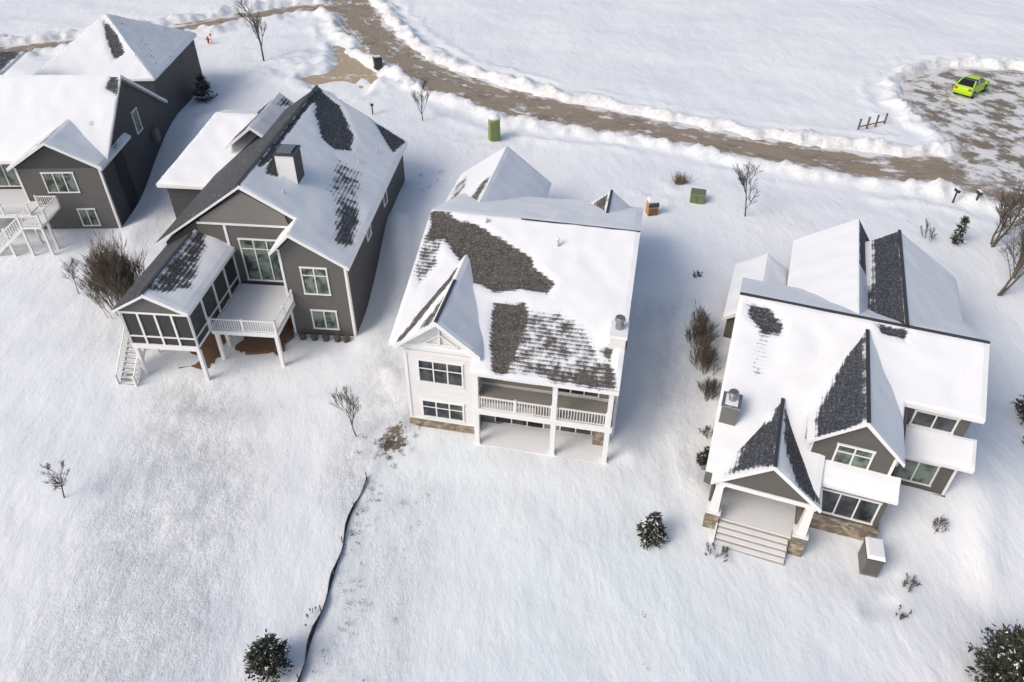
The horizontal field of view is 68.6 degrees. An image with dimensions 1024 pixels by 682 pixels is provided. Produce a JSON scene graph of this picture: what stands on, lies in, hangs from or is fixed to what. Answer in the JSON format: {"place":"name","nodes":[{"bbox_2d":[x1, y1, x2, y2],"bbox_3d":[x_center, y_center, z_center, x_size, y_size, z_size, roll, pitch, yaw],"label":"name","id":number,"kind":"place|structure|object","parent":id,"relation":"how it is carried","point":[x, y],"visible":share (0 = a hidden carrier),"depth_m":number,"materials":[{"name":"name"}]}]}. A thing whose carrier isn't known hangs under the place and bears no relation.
{"place":"outdoors","nodes":[
{"label":"outdoors","id":0,"kind":"place"},
{"bbox_2d":[0,51,23,73],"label":"dark valley roof","id":1,"kind":"structure","parent":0,"point":[7,59],"depth_m":72.39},
{"bbox_2d":[34,14,153,78],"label":"roof","id":2,"kind":"structure","parent":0,"point":[100,46],"depth_m":77.41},
{"bbox_2d":[156,112,257,187],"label":"wing roof back","id":3,"kind":"structure","parent":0,"point":[204,158],"depth_m":66.14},
{"bbox_2d":[216,110,257,114],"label":"wing roof front","id":4,"kind":"structure","parent":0,"point":[241,111],"depth_m":70.92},
{"bbox_2d":[268,219,295,253],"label":"bump roof","id":5,"kind":"structure","parent":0,"point":[282,236],"depth_m":52.95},
{"bbox_2d":[302,44,378,99],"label":"driveway","id":6,"kind":"structure","parent":0,"point":[347,68],"depth_m":94.97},
{"bbox_2d":[445,146,506,201],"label":"front wing roof","id":7,"kind":"structure","parent":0,"point":[473,181],"depth_m":61.81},
{"bbox_2d":[0,0,1023,681],"bbox_3d":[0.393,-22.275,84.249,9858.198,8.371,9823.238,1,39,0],"label":"snow ground","id":8,"kind":"structure","parent":0,"point":[190,526],"depth_m":49.26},
{"bbox_2d":[0,189,60,256],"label":"deck","id":9,"kind":"structure","parent":8,"relation":"on","point":[16,204],"depth_m":65.94,"materials":[{"name":"white painted wood"},{"name":"snow"}]},
{"bbox_2d":[39,460,69,497],"bbox_3d":[-26.631,8.341,44.307,1.544,3.355,2.421,-26,46,-29],"label":"bare tree","id":10,"kind":"object","parent":8,"relation":"on","point":[48,467],"visible":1,"depth_m":43.88,"materials":[{"name":"brown plant"}]},
{"bbox_2d":[60,257,79,293],"bbox_3d":[-35.553,-5.149,61.051,1.558,3.315,1.935,-12,41,-16],"label":"bare tree","id":11,"kind":"object","parent":8,"relation":"on","point":[70,265],"visible":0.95,"depth_m":60.66,"materials":[{"name":"brown plant"}]},
{"bbox_2d":[0,40,201,228],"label":"walls","id":12,"kind":"structure","parent":8,"relation":"on","point":[111,193],"depth_m":70.61,"materials":[{"name":"grey"}]},
{"bbox_2d":[7,144,43,171],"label":"roof fascia","id":13,"kind":"structure","parent":12,"relation":"on","point":[23,158],"depth_m":64.76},
{"bbox_2d":[6,126,58,169],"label":"back wing roof","id":14,"kind":"structure","parent":13,"relation":"on","point":[36,145],"depth_m":65.32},
{"bbox_2d":[0,77,121,163],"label":"roof back slab","id":15,"kind":"structure","parent":12,"relation":"on","point":[112,130],"depth_m":67.79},
{"bbox_2d":[0,75,120,161],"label":"roof back","id":16,"kind":"structure","parent":15,"relation":"on","point":[34,109],"depth_m":68.19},
{"bbox_2d":[0,107,160,225],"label":"windows","id":17,"kind":"structure","parent":12,"relation":"attached to","point":[60,182],"depth_m":68.65,"materials":[{"name":"white glass"}]},
{"bbox_2d":[43,136,130,170],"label":"back wing roof right slab","id":18,"kind":"structure","parent":12,"relation":"on","point":[116,153],"depth_m":65.56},
{"bbox_2d":[43,119,129,168],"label":"back wing roof","id":19,"kind":"structure","parent":18,"relation":"on","point":[67,136],"depth_m":66.14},
{"bbox_2d":[121,76,167,102],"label":"roof front slab","id":20,"kind":"structure","parent":12,"relation":"on","point":[131,83],"depth_m":74.07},
{"bbox_2d":[154,34,196,80],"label":"roof fascia","id":21,"kind":"structure","parent":12,"relation":"on","point":[174,58],"depth_m":81.99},
{"bbox_2d":[105,13,195,78],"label":"tower roof","id":22,"kind":"structure","parent":21,"relation":"on","point":[156,48],"depth_m":80.99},
{"bbox_2d":[69,227,147,318],"bbox_3d":[-30.930,-5.513,58.112,5.489,7.640,5.796,1,39,0],"label":"lilac shrub","id":23,"kind":"object","parent":8,"relation":"on","point":[112,272],"visible":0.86,"depth_m":57.40,"materials":[{"name":"brown plant"}]},
{"bbox_2d":[113,254,294,386],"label":"deck and screened porch","id":24,"kind":"structure","parent":8,"relation":"on","point":[256,316],"depth_m":53.57,"materials":[{"name":"grey"}]},
{"bbox_2d":[111,296,141,312],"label":"porch roof left slab","id":25,"kind":"structure","parent":24,"relation":"on","point":[128,303],"depth_m":49.41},
{"bbox_2d":[111,231,191,310],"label":"porch roof","id":26,"kind":"structure","parent":25,"relation":"on","point":[147,275],"depth_m":52.39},
{"bbox_2d":[141,249,234,317],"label":"porch roof right slab","id":27,"kind":"structure","parent":24,"relation":"on","point":[203,294],"depth_m":50.68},
{"bbox_2d":[141,229,234,314],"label":"porch roof","id":28,"kind":"structure","parent":27,"relation":"on","point":[182,281],"depth_m":52.14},
{"bbox_2d":[191,74,217,101],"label":"spruce tree","id":29,"kind":"object","parent":8,"relation":"on","point":[204,87],"visible":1,"depth_m":85.78,"materials":[{"name":"green plant"}]},
{"bbox_2d":[233,0,265,60],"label":"bare tree","id":30,"kind":"object","parent":8,"relation":"on","point":[255,26],"visible":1,"depth_m":94.32,"materials":[{"name":"brown plant"}]},
{"bbox_2d":[243,628,294,681],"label":"evergreen shrub","id":31,"kind":"object","parent":8,"relation":"on","point":[266,655],"visible":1,"depth_m":36.27,"materials":[{"name":"green plant"}]},
{"bbox_2d":[166,155,404,336],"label":"walls","id":32,"kind":"structure","parent":8,"relation":"on","point":[230,219],"depth_m":55.72,"materials":[{"name":"grey"}]},
{"bbox_2d":[156,185,202,189],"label":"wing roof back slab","id":33,"kind":"structure","parent":32,"relation":"on","point":[178,187],"depth_m":64.34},
{"bbox_2d":[225,128,249,149],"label":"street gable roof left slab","id":34,"kind":"structure","parent":33,"relation":"on","point":[236,139],"depth_m":64.77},
{"bbox_2d":[225,95,276,147],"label":"street gable roof","id":35,"kind":"structure","parent":34,"relation":"on","point":[245,128],"depth_m":66.45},
{"bbox_2d":[156,187,237,245],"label":"roof left slab","id":36,"kind":"structure","parent":32,"relation":"on","point":[198,215],"depth_m":54.13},
{"bbox_2d":[156,92,309,242],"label":"roof","id":37,"kind":"structure","parent":36,"relation":"on","point":[223,181],"depth_m":59.46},
{"bbox_2d":[139,85,377,294],"bbox_3d":[-18.217,-12.702,57.305,7.325,4.852,27.732,11,40,13],"label":"chimney and ridges","id":38,"kind":"object","parent":32,"relation":"on","point":[288,161],"visible":0.94,"depth_m":55.48,"materials":[{"name":"grey"}]},
{"bbox_2d":[237,190,387,329],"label":"windows","id":39,"kind":"structure","parent":32,"relation":"attached to","point":[260,264],"depth_m":56.39,"materials":[{"name":"white glass"}]},
{"bbox_2d":[238,144,406,270],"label":"roof fascia","id":40,"kind":"structure","parent":32,"relation":"on","point":[292,239],"depth_m":53.24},
{"bbox_2d":[237,87,406,268],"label":"roof","id":41,"kind":"structure","parent":40,"relation":"on","point":[329,202],"depth_m":59.48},
{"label":"right slab of the street-side gable roof","id":42,"kind":"object","parent":32,"relation":"on","visible":0},
{"bbox_2d":[249,92,293,136],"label":"street gable roof","id":43,"kind":"structure","parent":42,"relation":"on","point":[269,115],"depth_m":67.02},
{"bbox_2d":[299,332,349,342],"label":"foundation shrubs","id":44,"kind":"object","parent":8,"relation":"on","point":[325,337],"visible":1,"depth_m":57.22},
{"bbox_2d":[296,472,366,681],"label":"silt fence","id":45,"kind":"object","parent":8,"relation":"on","point":[313,628],"visible":1,"depth_m":40.88,"materials":[{"name":"fabric"}]},
{"bbox_2d":[330,385,361,436],"bbox_3d":[-10.646,4.566,48.106,2.101,4.762,1.858,1,39,0],"label":"bare tree","id":46,"kind":"object","parent":8,"relation":"on","point":[347,399],"visible":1,"depth_m":47.62,"materials":[{"name":"brown plant"}]},
{"bbox_2d":[372,55,382,69],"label":"wheelie bin","id":47,"kind":"object","parent":8,"relation":"on","point":[377,60],"visible":0.99,"depth_m":94.38,"materials":[{"name":"black plastic"}]},
{"bbox_2d":[411,79,431,120],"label":"bare tree","id":48,"kind":"object","parent":8,"relation":"on","point":[414,96],"visible":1,"depth_m":81.27,"materials":[{"name":"brown plant"}]},
{"bbox_2d":[488,113,500,141],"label":"portable toilet","id":49,"kind":"object","parent":8,"relation":"on","point":[494,127],"visible":1,"depth_m":78.11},
{"bbox_2d":[303,171,699,681],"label":"dry weeds","id":50,"kind":"object","parent":8,"relation":"on","point":[679,181],"visible":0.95,"depth_m":48.83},
{"bbox_2d":[403,327,608,434],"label":"walls","id":51,"kind":"structure","parent":8,"relation":"on","point":[417,391],"depth_m":48.07,"materials":[{"name":"white"}]},
{"bbox_2d":[389,343,618,395],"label":"roof back slab","id":52,"kind":"structure","parent":51,"relation":"on","point":[508,379],"depth_m":44.51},
{"bbox_2d":[393,324,434,348],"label":"roof fascia","id":53,"kind":"structure","parent":52,"relation":"on","point":[414,336],"depth_m":44.74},
{"bbox_2d":[393,255,465,345],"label":"back wing roof","id":54,"kind":"structure","parent":53,"relation":"on","point":[423,319],"depth_m":46.07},
{"bbox_2d":[435,324,482,360],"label":"back wing roof right slab","id":55,"kind":"structure","parent":52,"relation":"on","point":[457,342],"depth_m":44.39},
{"bbox_2d":[435,254,483,357],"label":"back wing roof","id":56,"kind":"structure","parent":55,"relation":"on","point":[458,320],"depth_m":45.75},
{"bbox_2d":[389,210,639,393],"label":"roof back","id":57,"kind":"structure","parent":52,"relation":"on","point":[549,310],"depth_m":47.55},
{"bbox_2d":[416,358,599,435],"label":"windows","id":58,"kind":"structure","parent":51,"relation":"attached to","point":[440,372],"depth_m":47.72,"materials":[{"name":"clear glass"}]},
{"bbox_3d":[5.994,-9.219,57.334,2.500,2.192,5.800,8,39,9],"label":"entry gable roof","id":59,"kind":"object","parent":51,"relation":"on","visible":0},
{"bbox_2d":[434,190,639,322],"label":"roof vents and ridges","id":60,"kind":"object","parent":59,"relation":"on","point":[443,304],"visible":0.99,"depth_m":49.70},
{"bbox_2d":[473,376,615,463],"bbox_3d":[2.053,4.197,47.328,8.770,6.900,2.500,8,39,9],"label":"porch","id":61,"kind":"object","parent":8,"relation":"on","point":[554,409],"visible":0.95,"depth_m":47.72,"materials":[{"name":"white wood"}]},
{"bbox_2d":[603,314,629,436],"bbox_3d":[6.625,1.721,48.239,1.120,9.700,3.870,8,39,9],"label":"chimney","id":62,"kind":"object","parent":8,"relation":"on","point":[619,333],"visible":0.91,"depth_m":44.67,"materials":[{"name":"white"}]},
{"bbox_2d":[636,511,668,549],"bbox_3d":[8.069,10.604,42.607,1.876,2.602,2.067,1,39,0],"label":"evergreen shrub","id":63,"kind":"object","parent":8,"relation":"on","point":[650,529],"visible":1,"depth_m":42.44,"materials":[{"name":"green plant"}]},
{"bbox_2d":[645,196,659,215],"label":"orange cabinet","id":64,"kind":"object","parent":8,"relation":"on","point":[652,205],"visible":1,"depth_m":66.12,"materials":[{"name":"brown wood"}]},
{"bbox_2d":[689,188,706,204],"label":"utility box","id":65,"kind":"object","parent":8,"relation":"on","point":[697,196],"visible":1,"depth_m":68.10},
{"bbox_2d":[695,445,709,469],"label":"evergreen shrub","id":66,"kind":"object","parent":8,"relation":"on","point":[702,457],"visible":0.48,"depth_m":47.14,"materials":[{"name":"green plant"}]},
{"bbox_2d":[685,309,720,348],"bbox_3d":[13.071,-0.712,51.641,2.406,3.738,2.316,1,39,0],"label":"bare shrub","id":67,"kind":"object","parent":8,"relation":"on","point":[703,331],"visible":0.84,"depth_m":51.73,"materials":[{"name":"brown plant"}]},
{"bbox_2d":[691,299,718,331],"bbox_3d":[13.418,-1.599,53.100,1.545,2.651,2.186,-24,45,-27],"label":"bare shrub","id":68,"kind":"object","parent":8,"relation":"on","point":[702,315],"visible":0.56,"depth_m":53.03,"materials":[{"name":"brown plant"}]},
{"bbox_2d":[689,334,722,375],"bbox_3d":[13.084,0.978,50.669,2.277,3.300,2.213,1,39,0],"label":"bare shrub","id":69,"kind":"object","parent":8,"relation":"on","point":[705,355],"visible":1,"depth_m":50.60,"materials":[{"name":"brown plant"}]},
{"bbox_2d":[696,376,722,400],"bbox_3d":[12.999,3.135,49.704,1.852,2.433,1.470,20,43,22],"label":"bare shrub","id":70,"kind":"object","parent":8,"relation":"on","point":[709,386],"visible":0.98,"depth_m":49.60,"materials":[{"name":"brown plant"}]},
{"bbox_2d":[705,542,728,561],"bbox_3d":[11.557,11.823,42.346,1.351,0.999,1.039,13,40,15],"label":"bare shrub","id":71,"kind":"object","parent":8,"relation":"on","point":[723,551],"visible":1,"depth_m":42.44,"materials":[{"name":"brown plant"}]},
{"bbox_2d":[733,160,762,215],"bbox_3d":[19.945,-12.971,64.574,2.859,6.036,2.690,10,40,11],"label":"bare tree","id":72,"kind":"object","parent":8,"relation":"on","point":[743,177],"visible":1,"depth_m":63.96,"materials":[{"name":"brown plant"}]},
{"bbox_2d":[702,483,815,565],"bbox_3d":[14.224,9.394,43.200,5.640,4.350,4.783,13,40,15],"label":"porch and steps","id":73,"kind":"object","parent":8,"relation":"on","point":[763,528],"visible":0.86,"depth_m":43.06,"materials":[{"name":"stone"}]},
{"bbox_2d":[708,317,970,540],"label":"walls","id":74,"kind":"structure","parent":8,"relation":"on","point":[773,484],"depth_m":41.06,"materials":[{"name":"grey"}]},
{"bbox_2d":[710,468,773,484],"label":"porch roof left slab","id":75,"kind":"structure","parent":74,"relation":"on","point":[745,475],"depth_m":40.31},
{"bbox_2d":[711,404,779,481],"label":"porch roof","id":76,"kind":"structure","parent":75,"relation":"on","point":[755,453],"depth_m":41.20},
{"bbox_2d":[774,468,820,512],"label":"porch roof right slab","id":77,"kind":"structure","parent":74,"relation":"on","point":[797,490],"depth_m":39.58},
{"bbox_2d":[775,405,822,510],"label":"porch roof","id":78,"kind":"structure","parent":77,"relation":"on","point":[791,468],"depth_m":40.38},
{"bbox_2d":[806,409,867,443],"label":"roof fascia","id":79,"kind":"structure","parent":74,"relation":"on","point":[842,432],"depth_m":39.71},
{"bbox_2d":[807,332,867,440],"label":"dormer roof","id":80,"kind":"structure","parent":79,"relation":"on","point":[837,403],"depth_m":41.50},
{"bbox_2d":[706,300,984,472],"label":"roof back slab","id":81,"kind":"structure","parent":74,"relation":"on","point":[931,411],"depth_m":41.82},
{"bbox_2d":[706,295,989,496],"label":"roof back","id":82,"kind":"structure","parent":81,"relation":"on","point":[794,356],"depth_m":43.55,"materials":[{"name":"stone"}]},
{"bbox_2d":[703,229,989,484],"bbox_3d":[20.924,2.299,47.657,22.128,9.160,11.709,-20,43,-24],"label":"chimney and ridges","id":83,"kind":"object","parent":74,"relation":"on","point":[731,403],"visible":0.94,"depth_m":43.22,"materials":[{"name":"grey metal"}]},
{"bbox_2d":[821,484,897,505],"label":"shed roof lower slab","id":84,"kind":"structure","parent":74,"relation":"attached to","point":[859,495],"depth_m":40.45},
{"bbox_2d":[821,459,900,503],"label":"shed roof","id":85,"kind":"structure","parent":84,"relation":"on","point":[862,481],"depth_m":40.55,"materials":[{"name":"stone"}]},
{"bbox_2d":[867,424,904,466],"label":"roof fascia","id":86,"kind":"structure","parent":74,"relation":"on","point":[886,446],"depth_m":38.94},
{"bbox_2d":[868,335,904,464],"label":"dormer roof","id":87,"kind":"structure","parent":86,"relation":"on","point":[886,425],"depth_m":40.69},
{"bbox_2d":[816,409,960,525],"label":"windows","id":88,"kind":"structure","parent":74,"relation":"attached to","point":[850,507],"depth_m":42.48,"materials":[{"name":"glass"}]},
{"bbox_2d":[905,456,972,473],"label":"roof fascia","id":89,"kind":"structure","parent":74,"relation":"attached to","point":[939,465],"depth_m":42.43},
{"bbox_2d":[904,424,976,472],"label":"shed roof","id":90,"kind":"structure","parent":74,"relation":"attached to","point":[944,449],"depth_m":42.62,"materials":[{"name":"stone"}]},
{"bbox_3d":[21.272,-4.240,51.639,4.000,2.992,13.600,13,40,15],"label":"left slab of the street-side gable roof","id":91,"kind":"object","parent":74,"relation":"attached to","visible":0},
{"bbox_2d":[787,218,858,313],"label":"street gable roof","id":92,"kind":"structure","parent":91,"relation":"on","point":[824,264],"depth_m":52.53,"materials":[{"name":"stone"}]},
{"bbox_3d":[24.140,-3.574,50.844,2.100,2.992,13.600,13,40,15],"label":"right slab of the street-side gable roof","id":93,"kind":"object","parent":74,"relation":"attached to","visible":0},
{"bbox_2d":[859,219,869,313],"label":"street gable roof","id":94,"kind":"structure","parent":93,"relation":"on","point":[863,285],"depth_m":50.15,"materials":[{"name":"stone"}]},
{"bbox_3d":[23.417,-3.400,50.298,4.100,3.192,12.100,13,40,15],"label":"left roof slab of the street wing","id":95,"kind":"object","parent":74,"relation":"on","visible":0},
{"bbox_2d":[865,232,906,329],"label":"street wing roof","id":96,"kind":"structure","parent":95,"relation":"on","point":[884,278],"depth_m":49.76,"materials":[{"name":"stone"}]},
{"bbox_3d":[27.555,-2.438,49.152,4.700,3.192,12.100,13,40,15],"label":"street wing roof right slab","id":97,"kind":"object","parent":74,"relation":"on","visible":0},
{"bbox_2d":[901,232,963,329],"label":"street wing roof","id":98,"kind":"structure","parent":97,"relation":"on","point":[932,290],"depth_m":49.97,"materials":[{"name":"stone"}]},
{"bbox_3d":[21.885,-2.025,48.226,14.100,2.772,6.000,13,40,15],"label":"front slab of the main roof","id":99,"kind":"object","parent":74,"relation":"attached to","visible":0},
{"bbox_2d":[740,277,984,339],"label":"roof front","id":100,"kind":"structure","parent":99,"relation":"on","point":[805,297],"depth_m":47.41,"materials":[{"name":"stone"}]},
{"bbox_2d":[858,537,885,577],"bbox_3d":[19.976,11.964,41.707,1.000,1.700,1.500,10,40,12],"label":"patio storage cabinet","id":101,"kind":"object","parent":8,"relation":"on","point":[871,557],"visible":1,"depth_m":41.26,"materials":[{"name":"grey"}]},
{"bbox_2d":[857,113,888,129],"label":"wooden post fence","id":102,"kind":"object","parent":8,"relation":"on","point":[884,121],"visible":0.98,"depth_m":82.29,"materials":[{"name":"brown wood"}]},
{"bbox_2d":[902,573,921,591],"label":"bare shrub","id":103,"kind":"object","parent":8,"relation":"on","point":[907,582],"visible":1,"depth_m":40.95,"materials":[{"name":"brown plant"}]},
{"bbox_2d":[932,514,949,533],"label":"bare shrub","id":104,"kind":"object","parent":8,"relation":"on","point":[940,523],"visible":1,"depth_m":43.06,"materials":[{"name":"brown plant"}]},
{"bbox_2d":[951,215,970,244],"bbox_3d":[37.710,-9.231,63.085,1.348,2.741,1.427,18,42,21],"label":"evergreen shrub","id":105,"kind":"object","parent":8,"relation":"on","point":[964,221],"visible":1,"depth_m":62.95,"materials":[{"name":"green plant"}]},
{"bbox_2d":[964,618,1023,681],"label":"spruce tree","id":106,"kind":"object","parent":8,"relation":"on","point":[1005,653],"visible":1,"depth_m":36.15,"materials":[{"name":"green plant"}]},
{"bbox_2d":[990,178,1023,246],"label":"bare tree","id":107,"kind":"object","parent":8,"relation":"on","point":[1004,216],"visible":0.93,"depth_m":61.09,"materials":[{"name":"brown plant"}]},
{"bbox_2d":[997,205,1023,295],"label":"bare tree","id":108,"kind":"object","parent":8,"relation":"on","point":[1004,289],"visible":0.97,"depth_m":58.21,"materials":[{"name":"brown plant"}]},
{"bbox_2d":[1006,201,1023,277],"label":"bare tree","id":109,"kind":"object","parent":8,"relation":"on","point":[1021,237],"visible":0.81,"depth_m":59.55,"materials":[{"name":"brown plant"}]},
{"bbox_2d":[1011,395,1023,423],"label":"spruce tree","id":110,"kind":"object","parent":8,"relation":"on","point":[1019,405],"visible":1,"depth_m":50.22,"materials":[{"name":"green plant"}]},
{"bbox_2d":[0,0,1023,205],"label":"road","id":111,"kind":"structure","parent":0,"point":[982,132],"depth_m":85.02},
{"bbox_2d":[952,74,989,97],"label":"green hatchback car","id":112,"kind":"object","parent":111,"relation":"on","point":[971,86],"visible":1,"depth_m":89.72,"materials":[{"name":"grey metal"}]},
{"bbox_2d":[480,146,550,201],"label":"front wing roof","id":113,"kind":"structure","parent":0,"point":[515,175],"depth_m":61.29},
{"bbox_2d":[591,192,609,210],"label":"entry gable roof","id":114,"kind":"structure","parent":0,"point":[601,202],"depth_m":58.28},
{"bbox_2d":[609,191,630,211],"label":"entry gable roof","id":115,"kind":"structure","parent":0,"point":[618,203],"depth_m":57.90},
{"bbox_2d":[723,253,767,317],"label":"garage roof","id":116,"kind":"structure","parent":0,"point":[753,268],"depth_m":54.34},
{"bbox_2d":[763,254,788,285],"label":"garage roof","id":117,"kind":"structure","parent":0,"point":[776,272],"depth_m":54.41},
{"bbox_3d":[2.473,-9.687,55.908,14.300,3.936,10.400,8,39,9],"label":"front slab of the main roof","id":118,"kind":"object","parent":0,"visible":0},
{"bbox_2d":[431,193,643,230],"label":"roof front","id":119,"kind":"structure","parent":118,"relation":"on","point":[581,212],"depth_m":54.28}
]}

